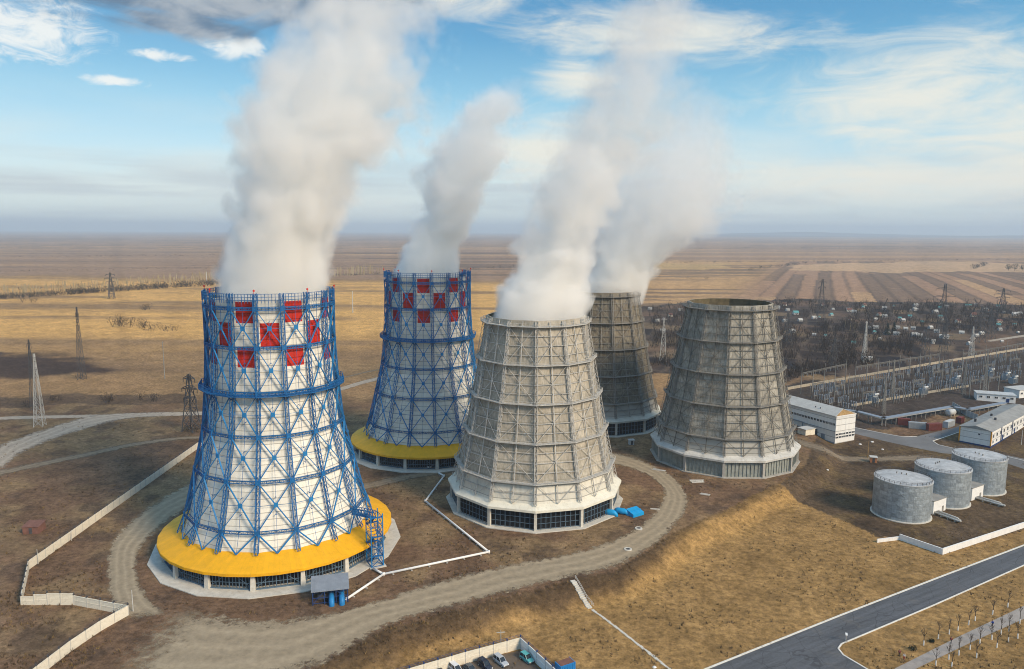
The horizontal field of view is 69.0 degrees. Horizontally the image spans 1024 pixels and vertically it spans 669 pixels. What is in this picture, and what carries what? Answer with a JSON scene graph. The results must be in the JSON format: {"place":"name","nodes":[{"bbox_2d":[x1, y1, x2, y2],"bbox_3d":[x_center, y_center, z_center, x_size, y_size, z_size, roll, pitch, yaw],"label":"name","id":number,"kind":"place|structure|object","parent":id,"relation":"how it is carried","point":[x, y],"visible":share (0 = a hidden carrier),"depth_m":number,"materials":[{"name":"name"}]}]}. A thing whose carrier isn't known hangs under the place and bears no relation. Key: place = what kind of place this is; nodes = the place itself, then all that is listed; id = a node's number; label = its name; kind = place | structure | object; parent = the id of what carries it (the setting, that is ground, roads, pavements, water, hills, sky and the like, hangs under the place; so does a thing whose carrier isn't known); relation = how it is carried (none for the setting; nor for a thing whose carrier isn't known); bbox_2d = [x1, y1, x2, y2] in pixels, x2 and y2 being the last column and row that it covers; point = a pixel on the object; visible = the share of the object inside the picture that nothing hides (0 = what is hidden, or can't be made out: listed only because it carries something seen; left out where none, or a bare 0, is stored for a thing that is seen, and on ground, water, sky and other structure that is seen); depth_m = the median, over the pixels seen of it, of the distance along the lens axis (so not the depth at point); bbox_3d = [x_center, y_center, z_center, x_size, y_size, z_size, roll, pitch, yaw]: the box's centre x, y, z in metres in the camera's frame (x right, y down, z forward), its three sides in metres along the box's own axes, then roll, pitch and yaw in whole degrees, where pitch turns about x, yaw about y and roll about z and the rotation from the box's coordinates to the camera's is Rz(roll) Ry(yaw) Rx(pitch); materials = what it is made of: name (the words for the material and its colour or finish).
{"place":"outdoors","nodes":[
{"label":"outdoors","id":0,"kind":"place"},
{"bbox_2d":[0,414,96,419],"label":"dust road","id":1,"kind":"structure","parent":0,"point":[46,416],"depth_m":399.08,"materials":[{"name":"soil"}]},
{"bbox_2d":[0,436,198,475],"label":"dirt track","id":2,"kind":"structure","parent":0,"point":[36,464],"depth_m":333.01,"materials":[{"name":"soil"}]},
{"bbox_2d":[107,484,192,616],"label":"dirt track","id":3,"kind":"structure","parent":0,"point":[125,548],"depth_m":233.78,"materials":[{"name":"soil"}]},
{"bbox_2d":[0,376,381,467],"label":"dust road","id":4,"kind":"structure","parent":0,"point":[35,438],"depth_m":376.25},
{"bbox_2d":[358,471,451,488],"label":"dirt track","id":5,"kind":"structure","parent":0,"point":[382,482],"depth_m":301.48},
{"bbox_2d":[135,453,687,668],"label":"gravel road","id":6,"kind":"structure","parent":0,"point":[202,643],"depth_m":192.47,"materials":[{"name":"gravel"}]},
{"bbox_2d":[0,231,1023,668],"bbox_3d":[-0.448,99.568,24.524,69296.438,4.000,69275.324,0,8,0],"label":"ground","id":7,"kind":"structure","parent":0,"point":[124,361],"depth_m":322.48,"materials":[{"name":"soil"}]},
{"bbox_2d":[26,339,38,409],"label":"lattice pylon","id":8,"kind":"object","parent":7,"relation":"on","point":[29,360],"visible":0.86,"depth_m":410.58,"materials":[{"name":"metal"}]},
{"bbox_2d":[21,519,45,533],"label":"hut","id":9,"kind":"object","parent":7,"relation":"on","point":[33,527],"visible":1,"depth_m":246.57,"materials":[{"name":"metal"}]},
{"bbox_2d":[33,353,46,427],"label":"lattice pylon","id":10,"kind":"object","parent":7,"relation":"on","point":[34,376],"visible":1,"depth_m":377.77,"materials":[{"name":"metal"}]},
{"bbox_2d":[75,307,86,379],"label":"lattice pylon","id":11,"kind":"object","parent":7,"relation":"on","point":[77,325],"visible":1,"depth_m":495.12,"materials":[{"name":"metal"}]},
{"bbox_2d":[98,392,116,401],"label":"bare bush","id":12,"kind":"object","parent":7,"relation":"on","point":[110,397],"visible":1,"depth_m":432.42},
{"bbox_2d":[104,272,116,298],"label":"lattice pylon","id":13,"kind":"object","parent":7,"relation":"on","point":[109,286],"visible":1,"depth_m":1074.84,"materials":[{"name":"metal"}]},
{"bbox_2d":[19,441,204,668],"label":"panel fence","id":14,"kind":"object","parent":7,"relation":"on","point":[119,611],"visible":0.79,"depth_m":199.51,"materials":[{"name":"beige concrete"}]},
{"bbox_2d":[107,314,128,326],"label":"bare bush","id":15,"kind":"object","parent":7,"relation":"on","point":[119,322],"visible":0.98,"depth_m":768.30,"materials":[{"name":"plant"}]},
{"bbox_2d":[124,317,149,327],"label":"bare bush","id":16,"kind":"object","parent":7,"relation":"on","point":[130,322],"visible":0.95,"depth_m":762.82,"materials":[{"name":"plant"}]},
{"bbox_2d":[134,391,160,400],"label":"bare bush","id":17,"kind":"object","parent":7,"relation":"on","point":[140,397],"visible":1,"depth_m":435.68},
{"bbox_2d":[142,322,161,329],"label":"bare bush","id":18,"kind":"object","parent":7,"relation":"on","point":[153,325],"visible":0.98,"depth_m":743.03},
{"bbox_2d":[181,374,200,432],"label":"lattice pylon","id":19,"kind":"object","parent":7,"relation":"on","point":[188,378],"visible":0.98,"depth_m":370.07,"materials":[{"name":"metal"}]},
{"bbox_2d":[0,265,382,295],"bbox_3d":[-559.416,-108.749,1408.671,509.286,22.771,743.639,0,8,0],"label":"birch row","id":20,"kind":"object","parent":7,"relation":"on","point":[23,288],"visible":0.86,"depth_m":1292.98,"materials":[{"name":"plant"}]},
{"bbox_2d":[147,281,400,598],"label":"cooling tower","id":21,"kind":"structure","parent":7,"relation":"on","point":[275,494],"depth_m":217.28,"materials":[{"name":"blue metal"}]},
{"bbox_2d":[311,572,348,606],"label":"pump shed","id":22,"kind":"structure","parent":7,"relation":"on","point":[330,587],"depth_m":202.53,"materials":[{"name":"metal"}]},
{"bbox_2d":[350,506,386,569],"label":"stair tower","id":23,"kind":"structure","parent":7,"relation":"on","point":[374,562],"depth_m":223.87,"materials":[{"name":"blue metal"}]},
{"bbox_2d":[347,266,476,472],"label":"cooling tower","id":24,"kind":"structure","parent":7,"relation":"on","point":[417,413],"depth_m":322.82,"materials":[{"name":"blue metal"}]},
{"bbox_2d":[345,472,489,599],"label":"pipe","id":25,"kind":"object","parent":7,"relation":"on","point":[423,565],"visible":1,"depth_m":228.00,"materials":[{"name":"metal"}]},
{"bbox_2d":[397,634,558,668],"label":"yard fence","id":26,"kind":"object","parent":7,"relation":"on","point":[506,646],"visible":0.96,"depth_m":180.94,"materials":[{"name":"beige concrete"}]},
{"bbox_2d":[0,242,997,298],"bbox_3d":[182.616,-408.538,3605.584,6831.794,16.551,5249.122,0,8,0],"label":"hedges","id":27,"kind":"object","parent":7,"relation":"on","point":[79,290],"visible":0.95,"depth_m":1255.26,"materials":[{"name":"plant"}]},
{"bbox_2d":[460,650,538,668],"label":"car park","id":28,"kind":"structure","parent":7,"relation":"on","point":[511,658],"depth_m":180.57,"materials":[{"name":"asphalt"}]},
{"bbox_2d":[448,660,460,668],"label":"parked car","id":29,"kind":"object","parent":28,"relation":"on","point":[453,664],"visible":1,"depth_m":177.10,"materials":[{"name":"paint"}]},
{"bbox_2d":[462,662,475,668],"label":"parked car","id":30,"kind":"object","parent":28,"relation":"on","point":[469,665],"visible":1,"depth_m":177.39,"materials":[{"name":"paint"}]},
{"bbox_2d":[477,656,492,668],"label":"parked car","id":31,"kind":"object","parent":28,"relation":"on","point":[483,662],"visible":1,"depth_m":178.66,"materials":[{"name":"paint"}]},
{"bbox_2d":[492,652,508,667],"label":"parked car","id":32,"kind":"object","parent":28,"relation":"on","point":[499,659],"visible":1,"depth_m":180.08,"materials":[{"name":"paint"}]},
{"bbox_2d":[519,650,534,663],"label":"parked car","id":33,"kind":"object","parent":28,"relation":"on","point":[525,656],"visible":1,"depth_m":181.32,"materials":[{"name":"paint"}]},
{"bbox_2d":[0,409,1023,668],"bbox_3d":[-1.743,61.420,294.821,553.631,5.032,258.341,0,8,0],"label":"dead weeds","id":34,"kind":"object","parent":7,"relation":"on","point":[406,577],"visible":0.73,"depth_m":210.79,"materials":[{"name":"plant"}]},
{"bbox_2d":[446,310,622,533],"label":"cooling tower","id":35,"kind":"structure","parent":7,"relation":"on","point":[533,456],"depth_m":255.33,"materials":[{"name":"concrete"}]},
{"bbox_2d":[555,657,575,668],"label":"shipping container","id":36,"kind":"object","parent":7,"relation":"on","point":[568,663],"visible":0.99,"depth_m":176.62,"materials":[{"name":"metal"}]},
{"bbox_2d":[563,288,660,437],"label":"cooling tower","id":37,"kind":"structure","parent":7,"relation":"on","point":[630,406],"depth_m":370.77,"materials":[{"name":"concrete"}]},
{"bbox_2d":[605,507,628,516],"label":"pump set","id":38,"kind":"object","parent":7,"relation":"on","point":[616,511],"visible":0.6,"depth_m":264.39,"materials":[{"name":"blue paint"}]},
{"bbox_2d":[570,575,670,668],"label":"stepping path","id":39,"kind":"structure","parent":7,"relation":"on","point":[578,589],"depth_m":206.48,"materials":[{"name":"concrete"}]},
{"bbox_2d":[626,506,643,517],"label":"sheet cover","id":40,"kind":"object","parent":7,"relation":"on","point":[634,511],"visible":1,"depth_m":264.50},
{"bbox_2d":[659,317,666,358],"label":"lattice pylon","id":41,"kind":"object","parent":7,"relation":"on","point":[663,339],"visible":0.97,"depth_m":576.88,"materials":[{"name":"metal"}]},
{"bbox_2d":[650,298,800,478],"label":"cooling tower","id":42,"kind":"structure","parent":7,"relation":"on","point":[724,413],"depth_m":310.72,"materials":[{"name":"concrete"}]},
{"bbox_2d":[781,312,792,346],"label":"lattice pylon","id":43,"kind":"object","parent":7,"relation":"on","point":[788,319],"visible":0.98,"depth_m":655.37,"materials":[{"name":"metal"}]},
{"bbox_2d":[797,426,815,435],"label":"store shed","id":44,"kind":"structure","parent":7,"relation":"on","point":[805,430],"depth_m":371.11,"materials":[{"name":"beige concrete"}]},
{"bbox_2d":[815,279,825,320],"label":"lattice pylon","id":45,"kind":"object","parent":7,"relation":"on","point":[822,281],"visible":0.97,"depth_m":832.46,"materials":[{"name":"metal"}]},
{"bbox_2d":[787,394,855,443],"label":"industrial hall","id":46,"kind":"structure","parent":7,"relation":"on","point":[832,424],"depth_m":373.76,"materials":[{"name":"white paint"}]},
{"bbox_2d":[800,361,846,393],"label":"line gantry","id":47,"kind":"object","parent":7,"relation":"on","point":[824,369],"visible":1,"depth_m":482.19,"materials":[{"name":"metal"}]},
{"bbox_2d":[829,338,839,370],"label":"lattice pylon","id":48,"kind":"object","parent":7,"relation":"on","point":[835,344],"visible":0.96,"depth_m":541.74,"materials":[{"name":"metal"}]},
{"bbox_2d":[647,296,1023,379],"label":"scrub thicket","id":49,"kind":"object","parent":7,"relation":"on","point":[890,342],"visible":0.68,"depth_m":739.05,"materials":[{"name":"plant"}]},
{"bbox_2d":[834,380,844,401],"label":"line gantry","id":50,"kind":"object","parent":7,"relation":"on","point":[836,386],"visible":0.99,"depth_m":446.17,"materials":[{"name":"metal"}]},
{"bbox_2d":[848,373,859,393],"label":"line gantry","id":51,"kind":"object","parent":7,"relation":"on","point":[852,379],"visible":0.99,"depth_m":464.65,"materials":[{"name":"metal"}]},
{"bbox_2d":[704,545,1023,668],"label":"kerb","id":52,"kind":"structure","parent":7,"relation":"on","point":[749,651],"depth_m":205.93,"materials":[{"name":"concrete"}]},
{"bbox_2d":[861,321,867,362],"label":"lattice pylon","id":53,"kind":"object","parent":7,"relation":"on","point":[865,339],"visible":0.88,"depth_m":573.17,"materials":[{"name":"metal"}]},
{"bbox_2d":[868,391,878,402],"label":"transformer","id":54,"kind":"object","parent":7,"relation":"on","point":[875,395],"visible":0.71,"depth_m":445.25,"materials":[{"name":"metal"}]},
{"bbox_2d":[869,455,877,462],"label":"hut","id":55,"kind":"object","parent":7,"relation":"on","point":[873,458],"visible":1,"depth_m":339.38,"materials":[{"name":"metal"}]},
{"bbox_2d":[881,375,887,413],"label":"lattice pylon","id":56,"kind":"object","parent":7,"relation":"on","point":[883,402],"visible":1,"depth_m":419.81,"materials":[{"name":"metal"}]},
{"bbox_2d":[890,360,895,398],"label":"lattice pylon","id":57,"kind":"object","parent":7,"relation":"on","point":[893,381],"visible":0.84,"depth_m":451.76,"materials":[{"name":"metal"}]},
{"bbox_2d":[854,353,939,385],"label":"line gantry","id":58,"kind":"object","parent":7,"relation":"on","point":[920,356],"visible":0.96,"depth_m":512.70,"materials":[{"name":"metal"}]},
{"bbox_2d":[893,383,904,403],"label":"line gantry","id":59,"kind":"object","parent":7,"relation":"on","point":[902,388],"visible":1,"depth_m":443.66,"materials":[{"name":"metal"}]},
{"bbox_2d":[870,467,933,523],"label":"storage tank","id":60,"kind":"object","parent":7,"relation":"on","point":[902,496],"visible":1,"depth_m":270.20,"materials":[{"name":"metal"}]},
{"bbox_2d":[897,417,910,425],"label":"shipping container","id":61,"kind":"object","parent":7,"relation":"on","point":[902,421],"visible":0.81,"depth_m":399.95,"materials":[{"name":"metal"}]},
{"bbox_2d":[788,347,1023,389],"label":"boundary fence","id":62,"kind":"object","parent":7,"relation":"on","point":[869,374],"visible":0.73,"depth_m":545.53,"materials":[{"name":"concrete"}]},
{"bbox_2d":[852,385,968,405],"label":"boundary fence","id":63,"kind":"object","parent":7,"relation":"on","point":[932,391],"visible":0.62,"depth_m":460.47,"materials":[{"name":"concrete"}]},
{"bbox_2d":[908,421,926,429],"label":"shipping container","id":64,"kind":"object","parent":7,"relation":"on","point":[915,425],"visible":1,"depth_m":393.46,"materials":[{"name":"metal"}]},
{"bbox_2d":[912,379,923,397],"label":"line gantry","id":65,"kind":"object","parent":7,"relation":"on","point":[918,383],"visible":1,"depth_m":455.83,"materials":[{"name":"metal"}]},
{"bbox_2d":[917,384,928,394],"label":"transformer","id":66,"kind":"object","parent":7,"relation":"on","point":[926,390],"visible":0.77,"depth_m":464.13,"materials":[{"name":"metal"}]},
{"bbox_2d":[916,327,932,368],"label":"lattice pylon","id":67,"kind":"object","parent":7,"relation":"on","point":[925,344],"visible":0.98,"depth_m":542.78,"materials":[{"name":"metal"}]},
{"bbox_2d":[846,402,1006,425],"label":"pipe rack","id":68,"kind":"object","parent":7,"relation":"on","point":[921,412],"visible":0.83,"depth_m":413.90,"materials":[{"name":"metal"}]},
{"bbox_2d":[926,422,941,430],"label":"shipping container","id":69,"kind":"object","parent":7,"relation":"on","point":[934,426],"visible":1,"depth_m":390.84,"materials":[{"name":"metal"}]},
{"bbox_2d":[931,367,942,388],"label":"line gantry","id":70,"kind":"object","parent":7,"relation":"on","point":[937,374],"visible":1,"depth_m":481.69,"materials":[{"name":"metal"}]},
{"bbox_2d":[931,493,946,513],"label":"valve house","id":71,"kind":"structure","parent":7,"relation":"on","point":[938,502],"depth_m":279.37,"materials":[{"name":"white paint"}]},
{"bbox_2d":[914,456,972,509],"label":"storage tank","id":72,"kind":"object","parent":7,"relation":"on","point":[952,479],"visible":0.77,"depth_m":283.37,"materials":[{"name":"metal"}]},
{"bbox_2d":[935,326,952,363],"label":"lattice pylon","id":73,"kind":"object","parent":7,"relation":"on","point":[945,329],"visible":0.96,"depth_m":574.08,"materials":[{"name":"metal"}]},
{"bbox_2d":[935,284,954,336],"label":"lattice pylon","id":74,"kind":"object","parent":7,"relation":"on","point":[944,287],"visible":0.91,"depth_m":717.26,"materials":[{"name":"metal"}]},
{"bbox_2d":[934,510,961,521],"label":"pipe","id":75,"kind":"object","parent":7,"relation":"on","point":[947,516],"visible":1,"depth_m":273.55,"materials":[{"name":"metal"}]},
{"bbox_2d":[942,419,954,427],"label":"shipping container","id":76,"kind":"object","parent":7,"relation":"on","point":[948,423],"visible":1,"depth_m":395.98,"materials":[{"name":"metal"}]},
{"bbox_2d":[877,522,1023,554],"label":"retaining wall","id":77,"kind":"structure","parent":7,"relation":"on","point":[951,548],"depth_m":251.46,"materials":[{"name":"white paint"}]},
{"bbox_2d":[945,409,955,416],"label":"water tank","id":78,"kind":"object","parent":7,"relation":"on","point":[950,412],"visible":1,"depth_m":416.73,"materials":[{"name":"metal"}]},
{"bbox_2d":[950,374,960,383],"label":"transformer","id":79,"kind":"object","parent":7,"relation":"on","point":[954,378],"visible":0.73,"depth_m":497.58,"materials":[{"name":"metal"}]},
{"bbox_2d":[950,365,962,383],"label":"line gantry","id":80,"kind":"object","parent":7,"relation":"on","point":[956,372],"visible":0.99,"depth_m":489.85,"materials":[{"name":"metal"}]},
{"bbox_2d":[955,416,964,423],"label":"shipping container","id":81,"kind":"object","parent":7,"relation":"on","point":[960,420],"visible":1,"depth_m":403.49,"materials":[{"name":"metal"}]},
{"bbox_2d":[961,358,967,394],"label":"lattice pylon","id":82,"kind":"object","parent":7,"relation":"on","point":[963,385],"visible":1,"depth_m":464.62,"materials":[{"name":"metal"}]},
{"bbox_2d":[952,402,977,418],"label":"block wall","id":83,"kind":"structure","parent":7,"relation":"on","point":[970,414],"depth_m":417.16,"materials":[{"name":"concrete"}]},
{"bbox_2d":[968,326,975,355],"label":"lattice pylon","id":84,"kind":"object","parent":7,"relation":"on","point":[972,339],"visible":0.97,"depth_m":601.90,"materials":[{"name":"metal"}]},
{"bbox_2d":[970,481,984,500],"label":"valve house","id":85,"kind":"structure","parent":7,"relation":"on","point":[976,489],"depth_m":293.66,"materials":[{"name":"white paint"}]},
{"bbox_2d":[951,446,1008,495],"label":"storage tank","id":86,"kind":"object","parent":7,"relation":"on","point":[989,467],"visible":0.78,"depth_m":297.69,"materials":[{"name":"metal"}]},
{"bbox_2d":[973,307,987,342],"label":"lattice pylon","id":87,"kind":"object","parent":7,"relation":"on","point":[981,317],"visible":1,"depth_m":683.08,"materials":[{"name":"metal"}]},
{"bbox_2d":[982,350,989,390],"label":"lattice pylon","id":88,"kind":"object","parent":7,"relation":"on","point":[986,372],"visible":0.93,"depth_m":456.70,"materials":[{"name":"metal"}]},
{"bbox_2d":[975,496,1005,506],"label":"pipe loop","id":89,"kind":"object","parent":7,"relation":"on","point":[990,501],"visible":1,"depth_m":289.08,"materials":[{"name":"metal"}]},
{"bbox_2d":[958,404,1023,447],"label":"office block","id":90,"kind":"structure","parent":7,"relation":"on","point":[993,427],"depth_m":374.25,"materials":[{"name":"grey metal"}]},
{"bbox_2d":[983,310,999,338],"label":"lattice pylon","id":91,"kind":"object","parent":7,"relation":"on","point":[990,321],"visible":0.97,"depth_m":707.52,"materials":[{"name":"metal"}]},
{"bbox_2d":[961,342,1023,370],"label":"line gantry","id":92,"kind":"object","parent":7,"relation":"on","point":[996,348],"visible":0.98,"depth_m":565.27,"materials":[{"name":"metal"}]},
{"bbox_2d":[988,373,999,389],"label":"line gantry","id":93,"kind":"object","parent":7,"relation":"on","point":[993,378],"visible":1,"depth_m":469.90,"materials":[{"name":"metal"}]},
{"bbox_2d":[974,390,1016,403],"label":"utility building","id":94,"kind":"structure","parent":7,"relation":"on","point":[996,396],"depth_m":449.20,"materials":[{"name":"white paint"}]},
{"bbox_2d":[994,288,1010,311],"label":"lattice pylon","id":95,"kind":"object","parent":7,"relation":"on","point":[1002,296],"visible":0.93,"depth_m":940.64,"materials":[{"name":"metal"}]},
{"bbox_2d":[1001,370,1010,379],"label":"transformer","id":96,"kind":"object","parent":7,"relation":"on","point":[1006,376],"visible":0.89,"depth_m":510.66,"materials":[{"name":"metal"}]},
{"bbox_2d":[1003,385,1023,397],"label":"utility building","id":97,"kind":"structure","parent":7,"relation":"on","point":[1018,390],"depth_m":460.77,"materials":[{"name":"white paint"}]},
{"bbox_2d":[1008,374,1018,383],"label":"transformer","id":98,"kind":"object","parent":7,"relation":"on","point":[1013,379],"visible":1,"depth_m":498.41,"materials":[{"name":"metal"}]},
{"bbox_2d":[0,0,1023,235],"label":"sky","id":99,"kind":"structure","parent":0,"point":[906,117],"materials":[{"name":"blue"}]},
{"bbox_2d":[698,232,1023,237],"bbox_3d":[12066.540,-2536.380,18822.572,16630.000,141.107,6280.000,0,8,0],"label":"hills","id":100,"kind":"structure","parent":0,"point":[800,234],"depth_m":19852.83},
{"bbox_2d":[710,546,1023,668],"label":"road","id":101,"kind":"structure","parent":0,"point":[815,647],"depth_m":199.32,"materials":[{"name":"asphalt"}]},
{"bbox_2d":[838,565,1023,668],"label":"kerb","id":102,"kind":"structure","parent":101,"relation":"on","point":[840,645],"depth_m":204.47,"materials":[{"name":"concrete"}]},
{"bbox_2d":[796,440,949,461],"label":"dirt track","id":103,"kind":"structure","parent":0,"point":[865,458],"depth_m":346.16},
{"bbox_2d":[855,426,1023,468],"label":"yard road","id":104,"kind":"structure","parent":0,"point":[924,442],"depth_m":374.25,"materials":[{"name":"asphalt"}]},
{"bbox_2d":[895,606,1023,668],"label":"fence","id":105,"kind":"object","parent":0,"point":[923,659],"visible":1,"depth_m":192.22,"materials":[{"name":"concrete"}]},
{"bbox_2d":[986,335,1023,341],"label":"dust road","id":106,"kind":"structure","parent":0,"point":[1006,338],"depth_m":712.30,"materials":[{"name":"soil"}]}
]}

